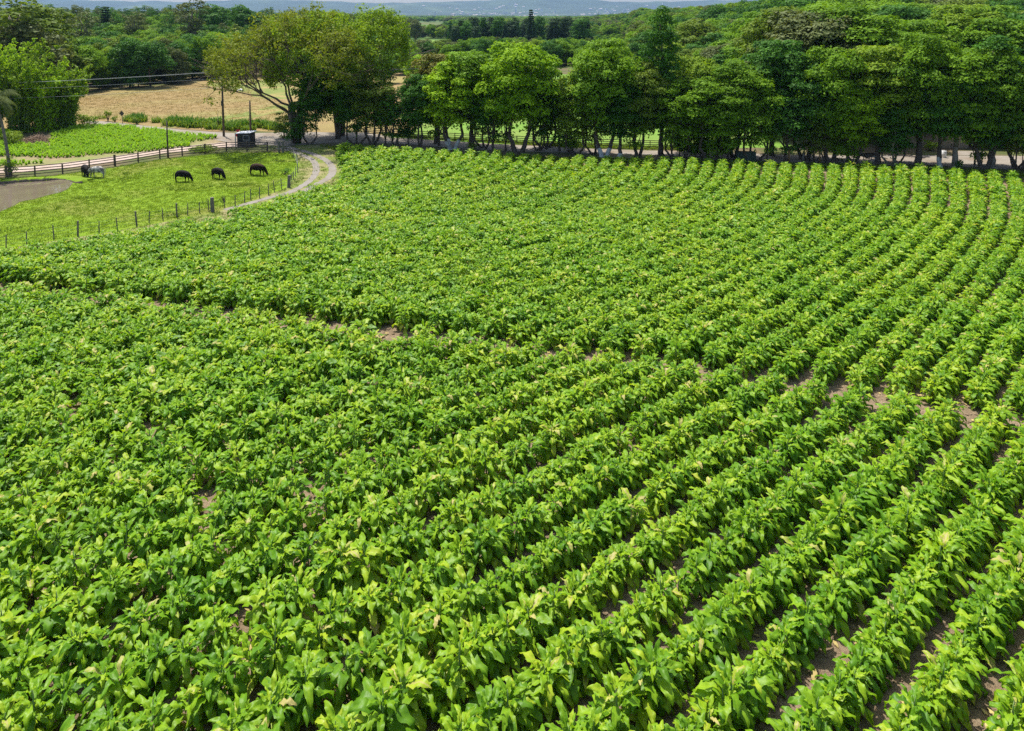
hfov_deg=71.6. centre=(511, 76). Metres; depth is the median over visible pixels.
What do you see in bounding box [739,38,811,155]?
broadleaf tree
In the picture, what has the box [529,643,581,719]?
tobacco plant
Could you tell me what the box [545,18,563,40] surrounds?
skyline tree
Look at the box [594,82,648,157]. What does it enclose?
broadleaf tree
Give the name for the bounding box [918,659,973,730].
tobacco plant
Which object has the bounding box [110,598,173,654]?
tobacco plant
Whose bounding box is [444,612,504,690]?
tobacco plant
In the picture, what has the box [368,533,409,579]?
tobacco plant
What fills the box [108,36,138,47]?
wood tree
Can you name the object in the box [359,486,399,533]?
tobacco plant
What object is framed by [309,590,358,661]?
tobacco plant
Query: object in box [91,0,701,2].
sky
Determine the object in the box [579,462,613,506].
tobacco plant
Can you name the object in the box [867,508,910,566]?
tobacco plant
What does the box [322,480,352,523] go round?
tobacco plant
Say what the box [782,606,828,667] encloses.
tobacco plant
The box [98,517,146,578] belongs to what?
tobacco plant
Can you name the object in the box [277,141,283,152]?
gate post
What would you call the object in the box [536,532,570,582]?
tobacco plant
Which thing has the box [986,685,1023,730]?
tobacco plant
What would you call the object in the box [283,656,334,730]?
tobacco plant
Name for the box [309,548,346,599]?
tobacco plant
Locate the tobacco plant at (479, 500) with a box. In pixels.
[463,490,493,527]
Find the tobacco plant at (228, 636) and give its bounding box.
[204,609,248,660]
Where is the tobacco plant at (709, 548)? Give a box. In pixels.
[681,535,728,589]
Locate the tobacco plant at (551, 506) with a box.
[539,486,573,531]
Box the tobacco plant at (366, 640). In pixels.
[336,626,390,690]
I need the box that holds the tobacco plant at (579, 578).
[562,569,600,627]
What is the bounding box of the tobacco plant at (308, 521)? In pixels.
[283,493,317,538]
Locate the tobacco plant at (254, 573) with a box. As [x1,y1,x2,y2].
[239,550,282,589]
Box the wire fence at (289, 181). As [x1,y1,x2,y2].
[4,144,297,247]
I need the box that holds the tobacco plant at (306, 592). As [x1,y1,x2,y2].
[276,562,322,623]
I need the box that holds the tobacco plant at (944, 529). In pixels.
[918,524,974,581]
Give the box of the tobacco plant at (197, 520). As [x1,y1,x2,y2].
[171,506,214,550]
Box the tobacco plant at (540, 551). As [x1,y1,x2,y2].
[526,542,564,590]
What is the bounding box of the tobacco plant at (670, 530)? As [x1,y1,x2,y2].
[644,517,685,565]
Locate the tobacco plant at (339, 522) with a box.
[320,509,353,547]
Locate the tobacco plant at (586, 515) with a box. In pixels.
[570,507,612,555]
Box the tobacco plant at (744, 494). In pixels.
[721,463,756,518]
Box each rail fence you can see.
[0,142,267,177]
[367,128,692,146]
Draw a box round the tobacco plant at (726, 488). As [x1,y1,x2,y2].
[703,471,741,526]
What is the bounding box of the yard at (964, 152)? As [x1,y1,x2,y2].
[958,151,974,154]
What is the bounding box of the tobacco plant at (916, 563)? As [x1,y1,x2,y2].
[905,552,956,614]
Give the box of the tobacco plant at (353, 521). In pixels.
[342,499,381,543]
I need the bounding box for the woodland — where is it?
[0,0,1006,69]
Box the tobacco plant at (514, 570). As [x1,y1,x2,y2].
[498,556,530,608]
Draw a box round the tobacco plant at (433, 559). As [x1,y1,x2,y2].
[416,545,460,598]
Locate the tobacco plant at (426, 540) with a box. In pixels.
[401,518,437,568]
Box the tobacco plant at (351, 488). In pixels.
[334,483,366,517]
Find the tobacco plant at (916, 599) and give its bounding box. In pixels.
[881,580,931,649]
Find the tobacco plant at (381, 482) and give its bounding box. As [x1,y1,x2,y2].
[365,468,395,502]
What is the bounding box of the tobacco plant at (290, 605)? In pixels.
[259,577,305,639]
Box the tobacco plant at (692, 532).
[670,504,710,549]
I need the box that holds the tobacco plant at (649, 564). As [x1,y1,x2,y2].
[629,526,662,579]
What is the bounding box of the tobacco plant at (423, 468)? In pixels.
[393,453,430,490]
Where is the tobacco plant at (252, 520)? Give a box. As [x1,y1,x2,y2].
[225,506,263,553]
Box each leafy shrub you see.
[0,128,12,137]
[0,130,23,143]
[78,113,88,124]
[82,114,93,124]
[88,116,98,123]
[102,110,111,120]
[131,117,140,123]
[186,144,219,152]
[279,167,291,174]
[466,142,480,149]
[923,141,937,150]
[952,159,963,167]
[973,149,987,162]
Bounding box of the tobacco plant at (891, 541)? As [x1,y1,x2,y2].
[856,514,905,584]
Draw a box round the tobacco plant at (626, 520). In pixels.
[609,488,635,538]
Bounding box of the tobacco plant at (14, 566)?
[0,561,38,613]
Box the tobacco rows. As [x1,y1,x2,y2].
[0,140,1023,730]
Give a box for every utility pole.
[166,121,168,157]
[221,72,227,135]
[249,100,251,130]
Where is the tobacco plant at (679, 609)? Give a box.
[656,567,694,616]
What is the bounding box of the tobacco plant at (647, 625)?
[618,589,660,644]
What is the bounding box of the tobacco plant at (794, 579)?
[766,554,805,603]
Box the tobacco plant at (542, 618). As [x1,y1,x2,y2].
[504,591,553,663]
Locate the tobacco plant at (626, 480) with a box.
[607,455,637,492]
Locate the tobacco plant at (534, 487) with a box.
[514,467,543,502]
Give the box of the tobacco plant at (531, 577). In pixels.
[509,556,548,601]
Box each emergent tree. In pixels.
[0,0,61,59]
[0,1,93,79]
[0,19,75,86]
[54,14,79,44]
[70,11,96,36]
[98,6,111,22]
[123,11,146,34]
[173,0,211,33]
[189,3,232,26]
[221,4,262,30]
[373,54,397,80]
[389,48,420,74]
[398,17,412,37]
[401,54,422,75]
[408,19,422,38]
[656,18,722,49]
[700,4,734,20]
[722,11,763,40]
[734,7,744,13]
[868,6,893,12]
[894,1,946,16]
[945,3,988,13]
[1000,4,1023,10]
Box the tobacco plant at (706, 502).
[686,488,729,530]
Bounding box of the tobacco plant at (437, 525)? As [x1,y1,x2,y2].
[425,514,457,555]
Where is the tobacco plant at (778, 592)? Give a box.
[746,554,793,611]
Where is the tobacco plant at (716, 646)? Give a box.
[678,613,729,680]
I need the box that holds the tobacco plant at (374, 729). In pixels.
[354,713,376,730]
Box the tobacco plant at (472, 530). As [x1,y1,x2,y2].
[458,515,502,575]
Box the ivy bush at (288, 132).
[282,118,306,144]
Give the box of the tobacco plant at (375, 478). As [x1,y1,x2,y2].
[351,460,383,501]
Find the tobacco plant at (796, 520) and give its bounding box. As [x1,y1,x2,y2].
[768,488,802,534]
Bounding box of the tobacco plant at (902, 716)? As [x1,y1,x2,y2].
[887,705,922,730]
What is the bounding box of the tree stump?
[392,138,400,146]
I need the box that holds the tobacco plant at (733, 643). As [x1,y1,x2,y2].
[702,590,748,655]
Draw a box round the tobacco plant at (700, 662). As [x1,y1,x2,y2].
[665,624,715,685]
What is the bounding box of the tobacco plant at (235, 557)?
[221,549,258,607]
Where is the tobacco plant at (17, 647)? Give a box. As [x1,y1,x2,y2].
[4,629,52,702]
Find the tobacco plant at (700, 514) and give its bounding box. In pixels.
[674,499,711,545]
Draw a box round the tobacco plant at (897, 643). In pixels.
[864,611,910,673]
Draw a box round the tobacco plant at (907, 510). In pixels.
[880,499,927,561]
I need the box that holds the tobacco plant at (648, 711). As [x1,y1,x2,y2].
[614,657,662,730]
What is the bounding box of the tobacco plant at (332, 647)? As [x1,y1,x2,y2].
[298,611,342,663]
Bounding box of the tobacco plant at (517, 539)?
[501,509,534,557]
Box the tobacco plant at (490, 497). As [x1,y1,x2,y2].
[476,482,509,527]
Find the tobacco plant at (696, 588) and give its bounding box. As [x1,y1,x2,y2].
[678,551,721,602]
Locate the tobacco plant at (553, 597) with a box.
[532,581,571,637]
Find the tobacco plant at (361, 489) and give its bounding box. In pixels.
[342,464,375,503]
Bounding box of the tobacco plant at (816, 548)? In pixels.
[777,524,827,578]
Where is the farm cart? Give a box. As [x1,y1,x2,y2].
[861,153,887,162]
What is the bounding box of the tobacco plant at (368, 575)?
[345,532,394,595]
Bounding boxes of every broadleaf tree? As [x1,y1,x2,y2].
[299,60,366,138]
[331,81,371,144]
[343,71,397,144]
[371,94,408,145]
[395,73,440,147]
[403,52,452,143]
[416,60,479,149]
[437,49,495,146]
[468,79,514,151]
[473,40,563,153]
[526,70,567,148]
[541,82,578,150]
[550,68,596,154]
[566,37,644,156]
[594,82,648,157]
[612,60,671,156]
[637,5,682,155]
[650,79,705,159]
[663,55,720,142]
[673,76,751,160]
[699,58,775,158]
[729,73,784,160]
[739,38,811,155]
[761,96,814,161]
[774,58,840,160]
[789,45,879,161]
[826,80,892,163]
[837,44,923,163]
[870,97,923,165]
[877,31,972,165]
[909,64,990,167]
[922,50,1008,167]
[954,47,1023,168]
[965,35,1023,168]
[995,88,1023,170]
[1018,58,1023,87]
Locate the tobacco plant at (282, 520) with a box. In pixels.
[266,497,302,547]
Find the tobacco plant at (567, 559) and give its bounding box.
[545,523,588,578]
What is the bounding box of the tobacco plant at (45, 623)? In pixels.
[19,597,70,655]
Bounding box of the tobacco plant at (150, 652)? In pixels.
[127,630,180,702]
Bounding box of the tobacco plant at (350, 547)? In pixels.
[316,530,367,599]
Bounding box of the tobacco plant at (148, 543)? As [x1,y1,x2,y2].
[129,517,175,571]
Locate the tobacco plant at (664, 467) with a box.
[647,459,689,507]
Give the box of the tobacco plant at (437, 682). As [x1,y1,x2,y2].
[397,652,447,730]
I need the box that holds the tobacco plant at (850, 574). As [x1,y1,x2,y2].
[815,554,870,626]
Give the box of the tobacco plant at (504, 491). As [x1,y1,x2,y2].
[491,478,519,517]
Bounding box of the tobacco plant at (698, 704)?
[686,693,735,730]
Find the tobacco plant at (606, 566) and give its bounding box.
[589,550,623,608]
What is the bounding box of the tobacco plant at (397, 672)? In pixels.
[370,651,433,730]
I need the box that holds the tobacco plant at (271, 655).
[248,604,306,685]
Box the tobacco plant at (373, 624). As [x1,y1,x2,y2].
[348,580,390,640]
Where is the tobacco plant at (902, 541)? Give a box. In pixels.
[874,522,910,568]
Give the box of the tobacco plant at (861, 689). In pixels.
[824,658,877,727]
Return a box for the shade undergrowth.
[320,134,1023,177]
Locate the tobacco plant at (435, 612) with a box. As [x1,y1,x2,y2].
[416,591,466,655]
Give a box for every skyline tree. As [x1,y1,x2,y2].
[449,26,462,41]
[459,21,472,40]
[468,17,479,25]
[470,26,480,38]
[480,23,494,36]
[490,16,505,37]
[502,19,520,37]
[519,24,527,36]
[522,18,529,27]
[532,15,545,38]
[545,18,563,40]
[560,16,573,37]
[569,18,592,40]
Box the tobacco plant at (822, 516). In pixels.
[795,508,848,555]
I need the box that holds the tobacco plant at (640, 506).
[611,488,653,532]
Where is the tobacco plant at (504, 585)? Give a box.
[478,566,518,613]
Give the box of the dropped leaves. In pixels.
[11,288,1013,730]
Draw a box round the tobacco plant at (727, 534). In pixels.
[708,524,747,574]
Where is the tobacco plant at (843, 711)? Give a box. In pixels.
[799,680,856,730]
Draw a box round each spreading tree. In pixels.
[189,1,386,142]
[240,2,430,135]
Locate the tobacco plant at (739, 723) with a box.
[691,681,753,730]
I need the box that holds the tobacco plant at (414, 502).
[395,483,427,521]
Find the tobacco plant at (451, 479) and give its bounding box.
[422,463,461,514]
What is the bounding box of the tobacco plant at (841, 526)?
[822,493,863,541]
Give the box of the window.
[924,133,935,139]
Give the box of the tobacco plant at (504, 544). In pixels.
[482,517,515,564]
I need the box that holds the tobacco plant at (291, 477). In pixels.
[273,470,312,514]
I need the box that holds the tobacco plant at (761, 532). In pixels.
[730,499,777,558]
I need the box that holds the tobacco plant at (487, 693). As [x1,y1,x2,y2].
[465,684,512,730]
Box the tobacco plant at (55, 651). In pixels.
[45,619,98,690]
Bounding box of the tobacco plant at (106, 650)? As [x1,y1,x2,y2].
[77,625,121,683]
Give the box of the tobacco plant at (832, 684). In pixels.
[815,663,860,730]
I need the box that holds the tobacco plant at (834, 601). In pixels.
[810,579,852,638]
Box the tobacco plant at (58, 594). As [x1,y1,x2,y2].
[33,583,86,638]
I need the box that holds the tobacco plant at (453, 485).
[434,473,464,499]
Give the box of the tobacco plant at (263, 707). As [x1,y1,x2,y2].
[247,669,299,730]
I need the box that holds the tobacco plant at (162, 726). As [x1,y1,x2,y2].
[127,700,177,730]
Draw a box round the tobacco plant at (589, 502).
[573,470,603,510]
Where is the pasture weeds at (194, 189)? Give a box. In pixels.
[0,151,282,244]
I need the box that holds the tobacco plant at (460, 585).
[437,564,496,640]
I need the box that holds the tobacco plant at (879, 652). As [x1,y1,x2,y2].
[849,619,900,692]
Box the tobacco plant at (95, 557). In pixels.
[76,535,129,592]
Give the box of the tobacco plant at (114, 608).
[85,557,138,626]
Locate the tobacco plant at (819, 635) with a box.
[784,591,831,659]
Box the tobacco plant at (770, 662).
[745,641,787,698]
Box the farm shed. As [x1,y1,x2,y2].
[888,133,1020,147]
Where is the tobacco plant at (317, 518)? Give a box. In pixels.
[306,486,345,535]
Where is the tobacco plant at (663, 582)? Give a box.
[641,567,688,629]
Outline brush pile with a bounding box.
[17,133,56,143]
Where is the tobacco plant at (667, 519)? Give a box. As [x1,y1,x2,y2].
[655,512,691,560]
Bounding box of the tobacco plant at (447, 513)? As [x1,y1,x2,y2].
[431,498,467,542]
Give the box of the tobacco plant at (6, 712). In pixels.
[0,698,37,730]
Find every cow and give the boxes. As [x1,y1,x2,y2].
[81,164,88,176]
[88,166,105,177]
[173,170,192,181]
[211,167,225,178]
[248,163,267,175]
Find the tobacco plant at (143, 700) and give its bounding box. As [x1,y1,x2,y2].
[129,690,185,730]
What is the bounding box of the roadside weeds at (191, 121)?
[97,111,286,130]
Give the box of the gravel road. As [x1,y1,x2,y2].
[85,121,1023,169]
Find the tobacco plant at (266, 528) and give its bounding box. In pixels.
[251,513,288,551]
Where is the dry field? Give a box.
[3,72,414,134]
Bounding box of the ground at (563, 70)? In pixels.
[0,20,1023,179]
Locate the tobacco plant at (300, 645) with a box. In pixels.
[271,613,318,678]
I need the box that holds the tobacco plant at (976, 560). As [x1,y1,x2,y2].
[931,514,982,583]
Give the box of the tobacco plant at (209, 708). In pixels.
[176,665,234,728]
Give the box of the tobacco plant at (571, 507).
[550,482,582,529]
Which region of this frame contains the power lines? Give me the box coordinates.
[5,69,396,98]
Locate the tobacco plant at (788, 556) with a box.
[762,543,804,593]
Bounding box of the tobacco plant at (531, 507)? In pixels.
[511,496,543,552]
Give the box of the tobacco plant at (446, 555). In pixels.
[424,546,456,586]
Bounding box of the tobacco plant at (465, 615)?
[434,587,476,642]
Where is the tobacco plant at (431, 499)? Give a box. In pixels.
[408,466,442,520]
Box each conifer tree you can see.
[446,21,452,40]
[453,20,467,40]
[477,17,488,36]
[501,24,508,38]
[524,10,537,40]
[566,20,576,38]
[583,17,593,39]
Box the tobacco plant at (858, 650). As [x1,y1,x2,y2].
[835,637,884,704]
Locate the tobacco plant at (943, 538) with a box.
[915,527,968,604]
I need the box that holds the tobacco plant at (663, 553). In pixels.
[636,524,674,572]
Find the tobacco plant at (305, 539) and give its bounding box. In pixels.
[289,530,326,588]
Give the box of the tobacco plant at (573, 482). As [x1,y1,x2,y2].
[554,473,589,521]
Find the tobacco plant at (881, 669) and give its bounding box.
[858,643,891,690]
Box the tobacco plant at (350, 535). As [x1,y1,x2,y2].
[314,514,355,557]
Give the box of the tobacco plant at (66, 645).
[54,622,108,690]
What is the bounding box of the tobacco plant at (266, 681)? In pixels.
[248,675,309,730]
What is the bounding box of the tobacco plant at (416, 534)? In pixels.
[387,512,425,568]
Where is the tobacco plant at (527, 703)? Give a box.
[477,676,535,730]
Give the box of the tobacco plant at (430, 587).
[399,560,443,623]
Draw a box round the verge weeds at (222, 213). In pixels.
[11,147,338,248]
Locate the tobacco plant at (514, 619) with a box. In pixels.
[486,605,531,673]
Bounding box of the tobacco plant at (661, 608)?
[635,580,673,640]
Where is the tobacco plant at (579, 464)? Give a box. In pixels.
[562,448,587,485]
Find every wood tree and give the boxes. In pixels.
[67,45,108,88]
[75,35,105,44]
[82,37,110,50]
[87,42,106,82]
[87,50,111,88]
[95,46,122,85]
[106,37,151,87]
[106,39,123,80]
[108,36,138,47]
[112,34,131,40]
[121,40,177,86]
[130,66,151,85]
[143,67,160,82]
[147,36,166,42]
[149,37,175,80]
[159,47,192,83]
[160,40,195,81]
[177,38,187,43]
[179,41,203,78]
[185,36,216,78]
[203,33,221,49]
[222,41,254,76]
[286,39,308,72]
[295,43,324,61]
[628,32,662,68]
[654,42,685,66]
[670,43,707,74]
[673,47,703,73]
[691,32,729,48]
[693,45,716,59]
[695,43,734,76]
[699,39,733,54]
[705,49,739,68]
[717,23,735,28]
[720,18,771,64]
[728,5,836,128]
[744,8,878,135]
[770,0,815,13]
[783,1,844,10]
[797,2,896,136]
[805,14,908,141]
[815,0,844,5]
[845,0,895,5]
[860,0,910,7]
[870,10,896,21]
[878,3,937,22]
[887,18,969,49]
[895,0,914,3]
[909,0,934,3]
[922,4,1009,42]
[932,0,963,4]
[936,0,984,6]
[942,30,1023,69]
[946,11,1023,52]
[950,15,1023,63]
[963,5,1020,18]
[976,0,1023,7]
[1007,0,1023,9]
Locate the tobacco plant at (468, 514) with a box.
[444,490,483,537]
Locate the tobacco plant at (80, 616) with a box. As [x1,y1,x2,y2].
[57,588,106,640]
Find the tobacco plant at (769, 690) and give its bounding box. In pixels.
[739,657,779,723]
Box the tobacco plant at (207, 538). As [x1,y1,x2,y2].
[193,523,236,575]
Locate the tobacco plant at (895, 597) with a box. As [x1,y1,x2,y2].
[869,589,920,647]
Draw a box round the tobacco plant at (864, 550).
[840,540,884,592]
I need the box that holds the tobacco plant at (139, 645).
[122,640,170,710]
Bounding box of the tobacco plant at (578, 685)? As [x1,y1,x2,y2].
[545,625,598,716]
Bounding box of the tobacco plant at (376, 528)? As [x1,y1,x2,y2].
[354,493,401,544]
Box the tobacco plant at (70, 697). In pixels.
[35,666,90,730]
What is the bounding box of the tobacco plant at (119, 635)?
[108,596,163,661]
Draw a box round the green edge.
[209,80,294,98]
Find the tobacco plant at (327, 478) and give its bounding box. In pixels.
[310,459,345,497]
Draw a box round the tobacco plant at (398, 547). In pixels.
[380,524,416,562]
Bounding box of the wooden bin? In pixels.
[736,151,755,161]
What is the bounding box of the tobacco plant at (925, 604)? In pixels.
[887,569,942,631]
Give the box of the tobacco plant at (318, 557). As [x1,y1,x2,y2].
[304,550,349,607]
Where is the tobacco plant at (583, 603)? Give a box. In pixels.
[547,573,594,632]
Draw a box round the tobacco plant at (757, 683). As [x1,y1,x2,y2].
[717,653,774,722]
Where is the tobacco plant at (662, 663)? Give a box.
[626,638,685,723]
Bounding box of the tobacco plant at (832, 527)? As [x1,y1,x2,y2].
[805,511,840,563]
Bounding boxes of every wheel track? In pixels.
[224,148,319,209]
[284,147,336,191]
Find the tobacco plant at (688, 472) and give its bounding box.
[668,454,703,500]
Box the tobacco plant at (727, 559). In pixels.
[700,539,737,582]
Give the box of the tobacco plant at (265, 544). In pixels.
[250,527,291,589]
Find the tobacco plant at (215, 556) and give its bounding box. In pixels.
[182,539,223,584]
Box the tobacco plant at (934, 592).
[896,565,947,626]
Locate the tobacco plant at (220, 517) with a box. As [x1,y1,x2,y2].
[202,496,235,537]
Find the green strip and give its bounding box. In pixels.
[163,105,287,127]
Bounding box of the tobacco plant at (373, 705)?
[347,672,421,730]
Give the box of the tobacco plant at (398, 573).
[375,561,422,634]
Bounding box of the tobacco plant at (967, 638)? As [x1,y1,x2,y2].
[938,623,987,677]
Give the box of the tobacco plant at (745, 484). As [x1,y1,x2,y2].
[724,464,756,503]
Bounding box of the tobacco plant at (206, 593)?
[188,570,234,631]
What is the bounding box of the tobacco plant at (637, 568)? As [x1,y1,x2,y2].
[611,536,647,593]
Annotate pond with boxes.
[0,180,71,210]
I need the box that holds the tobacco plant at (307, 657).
[284,649,335,709]
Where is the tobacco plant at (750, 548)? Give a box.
[724,515,759,568]
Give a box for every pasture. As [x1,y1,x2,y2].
[0,152,298,248]
[390,74,791,147]
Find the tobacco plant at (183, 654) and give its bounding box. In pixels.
[158,630,207,698]
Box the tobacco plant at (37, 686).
[6,673,66,730]
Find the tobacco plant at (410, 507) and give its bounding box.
[384,485,416,529]
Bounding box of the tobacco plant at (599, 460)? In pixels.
[583,450,626,501]
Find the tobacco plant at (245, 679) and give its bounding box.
[228,630,275,703]
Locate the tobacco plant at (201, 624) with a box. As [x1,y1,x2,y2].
[181,597,238,658]
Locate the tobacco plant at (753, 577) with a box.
[725,568,775,635]
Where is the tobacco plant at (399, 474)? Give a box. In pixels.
[383,454,414,492]
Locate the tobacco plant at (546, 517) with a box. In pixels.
[522,498,553,545]
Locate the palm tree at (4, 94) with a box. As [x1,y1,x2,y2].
[0,89,18,174]
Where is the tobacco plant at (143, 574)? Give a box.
[123,551,166,603]
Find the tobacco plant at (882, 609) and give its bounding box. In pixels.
[863,598,925,672]
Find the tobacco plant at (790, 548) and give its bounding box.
[778,534,821,593]
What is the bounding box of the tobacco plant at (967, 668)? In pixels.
[928,639,981,705]
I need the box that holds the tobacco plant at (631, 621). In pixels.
[610,606,644,660]
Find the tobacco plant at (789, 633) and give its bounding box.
[766,614,814,682]
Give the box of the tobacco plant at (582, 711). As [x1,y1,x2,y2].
[576,693,631,730]
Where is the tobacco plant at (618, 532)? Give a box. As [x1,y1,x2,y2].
[596,494,630,546]
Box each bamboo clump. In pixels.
[0,37,68,133]
[0,38,38,128]
[0,49,15,88]
[5,56,88,132]
[36,60,95,128]
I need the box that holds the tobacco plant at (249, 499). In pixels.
[234,486,271,524]
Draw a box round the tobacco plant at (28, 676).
[0,642,48,710]
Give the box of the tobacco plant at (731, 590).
[709,579,754,650]
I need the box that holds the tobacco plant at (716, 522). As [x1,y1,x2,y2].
[689,477,734,528]
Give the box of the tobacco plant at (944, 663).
[910,650,971,730]
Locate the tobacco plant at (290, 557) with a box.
[265,537,302,582]
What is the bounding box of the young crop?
[0,122,218,165]
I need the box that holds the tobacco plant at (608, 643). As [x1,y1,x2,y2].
[573,611,626,675]
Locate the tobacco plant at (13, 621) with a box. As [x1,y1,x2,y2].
[0,592,38,657]
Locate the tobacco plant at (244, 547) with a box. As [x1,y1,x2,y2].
[223,515,256,556]
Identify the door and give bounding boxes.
[238,135,241,145]
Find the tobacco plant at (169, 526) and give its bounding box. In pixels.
[159,513,202,552]
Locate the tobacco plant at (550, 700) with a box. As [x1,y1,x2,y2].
[517,646,573,726]
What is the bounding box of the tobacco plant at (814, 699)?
[787,681,843,730]
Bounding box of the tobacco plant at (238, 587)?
[206,558,252,613]
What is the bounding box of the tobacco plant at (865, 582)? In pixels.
[831,552,887,607]
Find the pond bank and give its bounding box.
[0,175,95,183]
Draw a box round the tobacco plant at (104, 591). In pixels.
[90,567,131,629]
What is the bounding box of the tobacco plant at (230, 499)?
[214,489,253,540]
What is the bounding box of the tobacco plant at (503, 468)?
[484,443,512,486]
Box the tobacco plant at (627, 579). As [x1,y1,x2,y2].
[599,541,637,598]
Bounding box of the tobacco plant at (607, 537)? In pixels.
[587,508,620,552]
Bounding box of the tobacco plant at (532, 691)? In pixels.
[498,669,549,730]
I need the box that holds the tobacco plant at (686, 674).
[656,633,694,693]
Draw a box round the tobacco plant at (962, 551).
[915,528,972,591]
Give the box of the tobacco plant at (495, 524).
[472,514,509,572]
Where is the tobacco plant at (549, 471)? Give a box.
[538,460,567,492]
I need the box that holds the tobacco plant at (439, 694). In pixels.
[424,659,474,729]
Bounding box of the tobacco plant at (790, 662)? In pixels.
[762,627,800,689]
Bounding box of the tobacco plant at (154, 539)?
[125,518,165,575]
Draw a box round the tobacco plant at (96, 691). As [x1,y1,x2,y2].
[75,648,138,730]
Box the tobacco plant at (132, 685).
[91,651,152,725]
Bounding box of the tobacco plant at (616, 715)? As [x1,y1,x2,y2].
[586,671,649,730]
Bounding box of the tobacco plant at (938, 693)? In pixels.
[908,678,954,730]
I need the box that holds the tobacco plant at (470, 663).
[432,618,489,708]
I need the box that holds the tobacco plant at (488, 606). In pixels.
[468,569,505,615]
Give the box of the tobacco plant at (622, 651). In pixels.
[592,617,634,675]
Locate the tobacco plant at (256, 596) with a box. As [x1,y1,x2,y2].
[234,574,293,635]
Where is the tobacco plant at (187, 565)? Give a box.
[171,537,212,583]
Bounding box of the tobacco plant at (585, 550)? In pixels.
[556,514,598,571]
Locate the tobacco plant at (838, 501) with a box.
[815,486,864,553]
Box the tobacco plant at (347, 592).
[323,585,376,641]
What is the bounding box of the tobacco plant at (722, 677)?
[695,655,766,730]
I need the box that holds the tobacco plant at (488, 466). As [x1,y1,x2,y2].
[468,442,504,489]
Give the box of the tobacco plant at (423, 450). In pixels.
[407,441,443,481]
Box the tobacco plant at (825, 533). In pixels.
[795,513,838,571]
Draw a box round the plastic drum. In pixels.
[942,150,946,157]
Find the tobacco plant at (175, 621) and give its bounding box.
[150,588,193,646]
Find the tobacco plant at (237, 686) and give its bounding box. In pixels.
[191,645,251,716]
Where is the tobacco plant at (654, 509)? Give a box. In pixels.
[641,477,676,519]
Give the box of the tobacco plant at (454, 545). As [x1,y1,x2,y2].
[440,528,477,582]
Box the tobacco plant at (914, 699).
[884,683,940,730]
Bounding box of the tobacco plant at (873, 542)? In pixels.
[843,528,900,588]
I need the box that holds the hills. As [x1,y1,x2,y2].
[0,0,756,15]
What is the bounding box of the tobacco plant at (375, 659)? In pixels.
[362,633,407,682]
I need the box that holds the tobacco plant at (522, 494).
[498,468,531,512]
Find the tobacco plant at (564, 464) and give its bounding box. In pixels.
[547,455,573,482]
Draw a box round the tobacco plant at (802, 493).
[777,476,811,521]
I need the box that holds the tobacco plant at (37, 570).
[12,556,55,614]
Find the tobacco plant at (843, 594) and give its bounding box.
[814,574,857,626]
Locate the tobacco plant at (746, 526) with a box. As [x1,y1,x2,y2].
[724,499,768,565]
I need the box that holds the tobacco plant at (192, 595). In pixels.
[160,574,206,631]
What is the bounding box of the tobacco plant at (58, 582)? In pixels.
[36,564,81,602]
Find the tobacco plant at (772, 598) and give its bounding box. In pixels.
[740,569,784,621]
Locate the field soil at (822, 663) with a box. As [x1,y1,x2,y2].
[0,163,1023,730]
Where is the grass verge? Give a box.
[1,145,341,255]
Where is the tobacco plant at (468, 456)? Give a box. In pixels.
[455,443,490,492]
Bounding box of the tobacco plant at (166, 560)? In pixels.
[147,541,193,606]
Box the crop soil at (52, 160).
[0,128,220,168]
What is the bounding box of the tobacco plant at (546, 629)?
[519,590,558,657]
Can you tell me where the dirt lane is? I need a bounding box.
[0,142,236,172]
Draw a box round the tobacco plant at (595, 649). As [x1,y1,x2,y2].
[558,617,608,697]
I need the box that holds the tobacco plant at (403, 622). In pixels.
[378,609,434,690]
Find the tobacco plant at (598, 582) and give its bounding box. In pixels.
[575,563,608,618]
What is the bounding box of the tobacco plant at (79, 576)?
[50,538,96,602]
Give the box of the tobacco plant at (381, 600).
[372,577,410,631]
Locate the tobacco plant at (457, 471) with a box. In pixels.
[450,456,475,498]
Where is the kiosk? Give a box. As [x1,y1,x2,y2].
[234,131,255,146]
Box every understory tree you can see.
[272,112,289,138]
[288,72,327,143]
[371,95,398,144]
[394,107,417,143]
[426,107,453,145]
[464,74,500,148]
[492,99,521,150]
[525,94,555,150]
[556,116,582,152]
[575,98,611,154]
[622,93,655,157]
[665,118,691,155]
[675,121,704,157]
[690,121,707,158]
[696,104,741,159]
[713,126,742,154]
[754,103,781,159]
[794,114,832,162]
[821,121,872,160]
[886,117,913,162]
[960,136,991,164]
[997,119,1023,168]
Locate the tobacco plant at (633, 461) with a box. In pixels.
[615,449,648,490]
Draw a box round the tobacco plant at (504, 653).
[468,613,520,688]
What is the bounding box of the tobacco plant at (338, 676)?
[317,639,370,715]
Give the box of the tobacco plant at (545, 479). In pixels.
[529,466,554,501]
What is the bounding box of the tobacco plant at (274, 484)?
[255,476,296,521]
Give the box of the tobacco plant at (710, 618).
[686,597,741,664]
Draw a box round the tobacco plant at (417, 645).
[385,601,435,661]
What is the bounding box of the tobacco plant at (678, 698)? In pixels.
[641,648,689,716]
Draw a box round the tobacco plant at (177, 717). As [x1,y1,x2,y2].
[167,683,209,730]
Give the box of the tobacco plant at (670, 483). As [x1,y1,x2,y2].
[648,468,681,513]
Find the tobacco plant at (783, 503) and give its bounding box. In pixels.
[755,487,795,536]
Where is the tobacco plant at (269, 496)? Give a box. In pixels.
[262,478,302,518]
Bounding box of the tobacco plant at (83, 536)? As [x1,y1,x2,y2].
[69,504,114,555]
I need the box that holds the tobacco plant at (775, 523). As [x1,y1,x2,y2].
[747,494,787,549]

